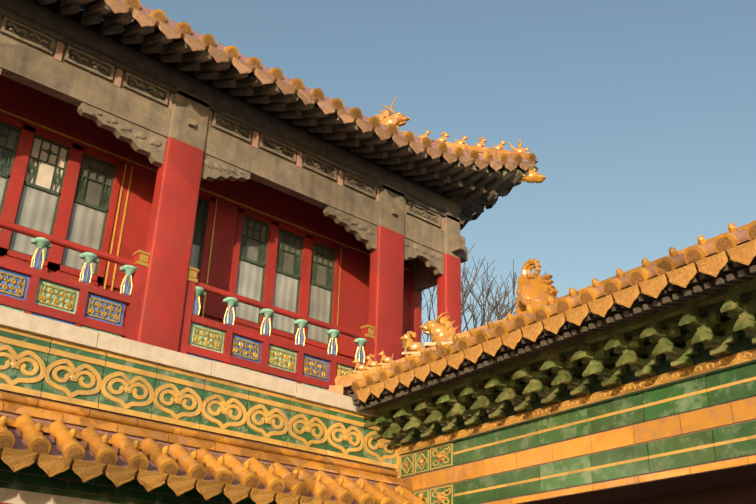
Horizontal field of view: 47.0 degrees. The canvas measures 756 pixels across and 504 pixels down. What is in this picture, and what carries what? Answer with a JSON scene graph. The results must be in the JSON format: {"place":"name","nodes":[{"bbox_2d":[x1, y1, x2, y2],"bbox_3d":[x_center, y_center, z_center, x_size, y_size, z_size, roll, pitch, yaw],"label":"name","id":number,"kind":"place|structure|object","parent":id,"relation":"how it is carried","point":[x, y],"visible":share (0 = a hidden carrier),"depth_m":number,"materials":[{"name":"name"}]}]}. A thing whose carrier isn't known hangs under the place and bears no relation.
{"place":"outdoors","nodes":[
{"label":"outdoors","id":0,"kind":"place"},
{"bbox_2d":[0,357,394,503],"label":"wall","id":1,"kind":"structure","parent":0,"point":[34,483],"depth_m":7.45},
{"bbox_2d":[0,427,374,503],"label":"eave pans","id":2,"kind":"object","parent":1,"relation":"attached to","point":[20,444],"visible":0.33,"depth_m":7.24,"materials":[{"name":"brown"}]},
{"bbox_2d":[0,447,349,503],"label":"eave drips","id":3,"kind":"object","parent":2,"relation":"attached to","point":[14,460],"visible":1,"depth_m":7.22,"materials":[{"name":"ceramic"}]},
{"bbox_2d":[0,415,425,503],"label":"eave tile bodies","id":4,"kind":"object","parent":2,"relation":"on","point":[151,450],"visible":0.44,"depth_m":7.91,"materials":[{"name":"yellow ceramic"}]},
{"bbox_2d":[0,415,428,503],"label":"roof tile ends","id":5,"kind":"object","parent":2,"relation":"on","point":[40,444],"visible":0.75,"depth_m":7.50,"materials":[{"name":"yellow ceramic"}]},
{"bbox_2d":[0,306,379,416],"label":"stone ledge","id":6,"kind":"object","parent":1,"relation":"on","point":[40,326],"visible":0.48,"depth_m":8.30,"materials":[{"name":"beige stone"}]},
{"bbox_2d":[0,219,411,392],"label":"red rail","id":7,"kind":"object","parent":6,"relation":"on","point":[133,304],"visible":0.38,"depth_m":8.59,"materials":[{"name":"red wood"}]},
{"bbox_2d":[0,268,358,389],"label":"railing panels","id":8,"kind":"object","parent":7,"relation":"attached to","point":[60,297],"visible":0.33,"depth_m":8.28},
{"bbox_2d":[31,248,363,363],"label":"balusters","id":9,"kind":"object","parent":7,"relation":"attached to","point":[194,308],"visible":0.54,"depth_m":8.91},
{"bbox_2d":[0,228,366,346],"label":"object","id":10,"kind":"object","parent":9,"relation":"on","point":[43,243],"visible":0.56,"depth_m":8.93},
{"bbox_2d":[0,247,408,378],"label":"ornaments","id":11,"kind":"object","parent":7,"relation":"attached to","point":[191,274],"visible":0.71,"depth_m":8.82},
{"bbox_2d":[0,330,395,468],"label":"green cloud band","id":12,"kind":"object","parent":1,"relation":"attached to","point":[42,385],"visible":0.44,"depth_m":8.29,"materials":[{"name":"ceramic"}]},
{"bbox_2d":[0,326,397,468],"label":"decorative frieze","id":13,"kind":"object","parent":1,"relation":"attached to","point":[14,358],"visible":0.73,"depth_m":8.30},
{"bbox_2d":[0,391,401,489],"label":"cornice","id":14,"kind":"structure","parent":1,"relation":"attached to","point":[47,410],"depth_m":8.11,"materials":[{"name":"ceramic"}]},
{"bbox_2d":[0,411,397,487],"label":"molding","id":15,"kind":"structure","parent":14,"relation":"on","point":[156,441],"depth_m":8.03,"materials":[{"name":"ceramic"}]},
{"bbox_2d":[81,0,755,348],"label":"sky","id":16,"kind":"structure","parent":0,"point":[638,117],"materials":[{"name":"blue"}]},
{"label":"veranda floor","id":17,"kind":"structure","parent":0,"visible":0},
{"bbox_2d":[0,8,463,360],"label":"red wall","id":18,"kind":"structure","parent":17,"relation":"on","point":[37,106],"depth_m":9.92,"materials":[{"name":"paint"}]},
{"bbox_2d":[0,121,334,344],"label":"window sashes","id":19,"kind":"object","parent":18,"relation":"attached to","point":[49,152],"depth_m":9.51,"materials":[{"name":"wood"}]},
{"bbox_2d":[25,138,66,191],"bbox_3d":[-3.462,-0.903,9.065,0.358,0.526,0.001,22,-31,-36],"label":"paper window","id":20,"kind":"structure","parent":19,"relation":"in","point":[44,174],"depth_m":9.06,"materials":[{"name":"beige paper"}]},
{"bbox_2d":[0,125,332,343],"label":"window glass","id":21,"kind":"object","parent":19,"relation":"in","point":[36,210],"visible":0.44,"depth_m":10.02,"materials":[{"name":"grey glass"}]},
{"bbox_2d":[0,109,410,341],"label":"wall trim lines","id":22,"kind":"structure","parent":18,"relation":"attached to","point":[19,117],"depth_m":9.65,"materials":[{"name":"orange paint"}]},
{"bbox_2d":[136,88,460,362],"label":"columns","id":23,"kind":"structure","parent":17,"relation":"on","point":[169,240],"depth_m":9.33,"materials":[{"name":"red paint"}]},
{"bbox_2d":[0,15,467,291],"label":"beams","id":24,"kind":"structure","parent":23,"relation":"attached to","point":[134,112],"depth_m":9.61,"materials":[{"name":"grey wood"}]},
{"bbox_2d":[0,0,537,216],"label":"eave rafters","id":25,"kind":"object","parent":24,"relation":"on","point":[459,178],"visible":0.96,"depth_m":9.95,"materials":[{"name":"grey wood"}]},
{"bbox_2d":[33,0,536,195],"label":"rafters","id":26,"kind":"object","parent":25,"relation":"on","point":[54,6],"visible":0.06,"depth_m":9.37,"materials":[{"name":"wood"}]},
{"bbox_2d":[86,0,527,161],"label":"eave tiles","id":27,"kind":"object","parent":25,"relation":"on","point":[194,34],"visible":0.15,"depth_m":9.74,"materials":[{"name":"orange ceramic"}]},
{"bbox_2d":[124,0,535,164],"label":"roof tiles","id":28,"kind":"object","parent":27,"relation":"attached to","point":[159,15],"visible":0.73,"depth_m":9.85,"materials":[{"name":"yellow ceramic"}]},
{"bbox_2d":[104,0,531,171],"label":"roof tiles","id":29,"kind":"object","parent":28,"relation":"attached to","point":[171,32],"visible":0.94,"depth_m":9.62,"materials":[{"name":"orange ceramic"}]},
{"bbox_2d":[517,168,545,182],"bbox_3d":[2.109,-1.097,12.260,0.514,0.276,0.172,0,-25,5],"label":"roof ornament","id":30,"kind":"object","parent":25,"relation":"on","point":[533,176],"visible":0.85,"depth_m":12.18,"materials":[{"name":"yellow ceramic"}]},
{"bbox_2d":[449,171,537,227],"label":"eave rafters","id":31,"kind":"object","parent":24,"relation":"on","point":[466,214],"visible":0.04,"depth_m":12.42,"materials":[{"name":"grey wood"}]},
{"bbox_2d":[431,140,535,220],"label":"eave tile bodies","id":32,"kind":"object","parent":31,"relation":"on","point":[465,148],"depth_m":12.44,"materials":[{"name":"orange ceramic"}]},
{"bbox_2d":[397,126,532,159],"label":"hip ridge","id":33,"kind":"structure","parent":32,"relation":"on","point":[480,149],"depth_m":12.39,"materials":[{"name":"yellow ceramic"}]},
{"bbox_2d":[374,96,530,152],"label":"roof figurines","id":34,"kind":"object","parent":33,"relation":"on","point":[387,117],"visible":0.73,"depth_m":12.63,"materials":[{"name":"yellow ceramic"}]},
{"bbox_2d":[448,167,528,207],"bbox_3d":[1.541,-0.903,12.214,1.187,0.674,0.140,0,-25,4],"label":"hip rafter","id":35,"kind":"object","parent":31,"relation":"attached to","point":[460,200],"visible":0.14,"depth_m":12.15,"materials":[{"name":"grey wood"}]},
{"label":"eave tile discs","id":36,"kind":"object","parent":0,"visible":0},
{"bbox_2d":[460,187,512,229],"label":"rafter ends","id":37,"kind":"object","parent":36,"relation":"attached to","point":[475,216],"visible":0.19,"depth_m":12.83,"materials":[{"name":"wood"}]},
{"label":"ground","id":38,"kind":"structure","parent":0,"visible":0},
{"bbox_2d":[421,245,550,346],"bbox_3d":[1.209,5.046,17.486,6.289,9.152,6.623,22,-31,-36],"label":"bare tree","id":39,"kind":"object","parent":38,"relation":"on","point":[496,305],"visible":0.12,"depth_m":17.75,"materials":[{"name":"brown plant"}]},
{"bbox_2d":[400,359,755,503],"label":"trim strip","id":40,"kind":"object","parent":38,"relation":"on","point":[734,485],"visible":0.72,"depth_m":7.35,"materials":[{"name":"ceramic"}]},
{"bbox_2d":[404,451,444,503],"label":"flower ornaments","id":41,"kind":"object","parent":40,"relation":"attached to","point":[440,456],"visible":0.9,"depth_m":9.28},
{"bbox_2d":[364,278,755,446],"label":"roof brackets","id":42,"kind":"object","parent":40,"relation":"on","point":[689,335],"visible":0.96,"depth_m":7.65,"materials":[{"name":"green ceramic"}]},
{"bbox_2d":[347,256,755,410],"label":"gate rafters","id":43,"kind":"object","parent":42,"relation":"on","point":[731,272],"visible":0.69,"depth_m":7.31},
{"bbox_2d":[349,240,750,394],"bbox_3d":[3.147,0.343,7.673,3.708,0.765,8.140,22,-31,-36],"label":"gate roof surface","id":44,"kind":"object","parent":43,"relation":"on","point":[352,392],"visible":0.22,"depth_m":7.80,"materials":[{"name":"ceramic"}]},
{"bbox_2d":[326,223,749,395],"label":"gate ridges","id":45,"kind":"object","parent":44,"relation":"on","point":[342,385],"visible":0.21,"depth_m":9.71,"materials":[{"name":"ceramic"}]},
{"bbox_2d":[336,259,558,377],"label":"roof figurines","id":46,"kind":"object","parent":45,"relation":"on","point":[535,290],"visible":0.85,"depth_m":9.79},
{"bbox_2d":[351,220,755,393],"bbox_3d":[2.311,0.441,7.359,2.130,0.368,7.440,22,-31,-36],"label":"roof tiles","id":47,"kind":"object","parent":44,"relation":"attached to","point":[695,253],"visible":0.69,"depth_m":7.28,"materials":[{"name":"ceramic"}]},
{"bbox_2d":[356,239,755,413],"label":"drip tiles","id":48,"kind":"object","parent":44,"relation":"attached to","point":[714,265],"visible":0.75,"depth_m":7.14,"materials":[{"name":"ceramic"}]},
{"bbox_2d":[395,348,755,503],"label":"decorative trim","id":49,"kind":"structure","parent":40,"relation":"attached to","point":[722,362],"depth_m":7.86,"materials":[{"name":"yellow ceramic"}]},
{"bbox_2d":[400,362,755,503],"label":"green tile panels","id":50,"kind":"object","parent":40,"relation":"attached to","point":[715,435],"visible":0.9,"depth_m":7.53,"materials":[{"name":"green tile"}]},
{"bbox_2d":[401,397,755,503],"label":"orange gate tiles","id":51,"kind":"object","parent":40,"relation":"attached to","point":[717,416],"visible":1,"depth_m":7.51,"materials":[{"name":"orange tile"}]}
]}

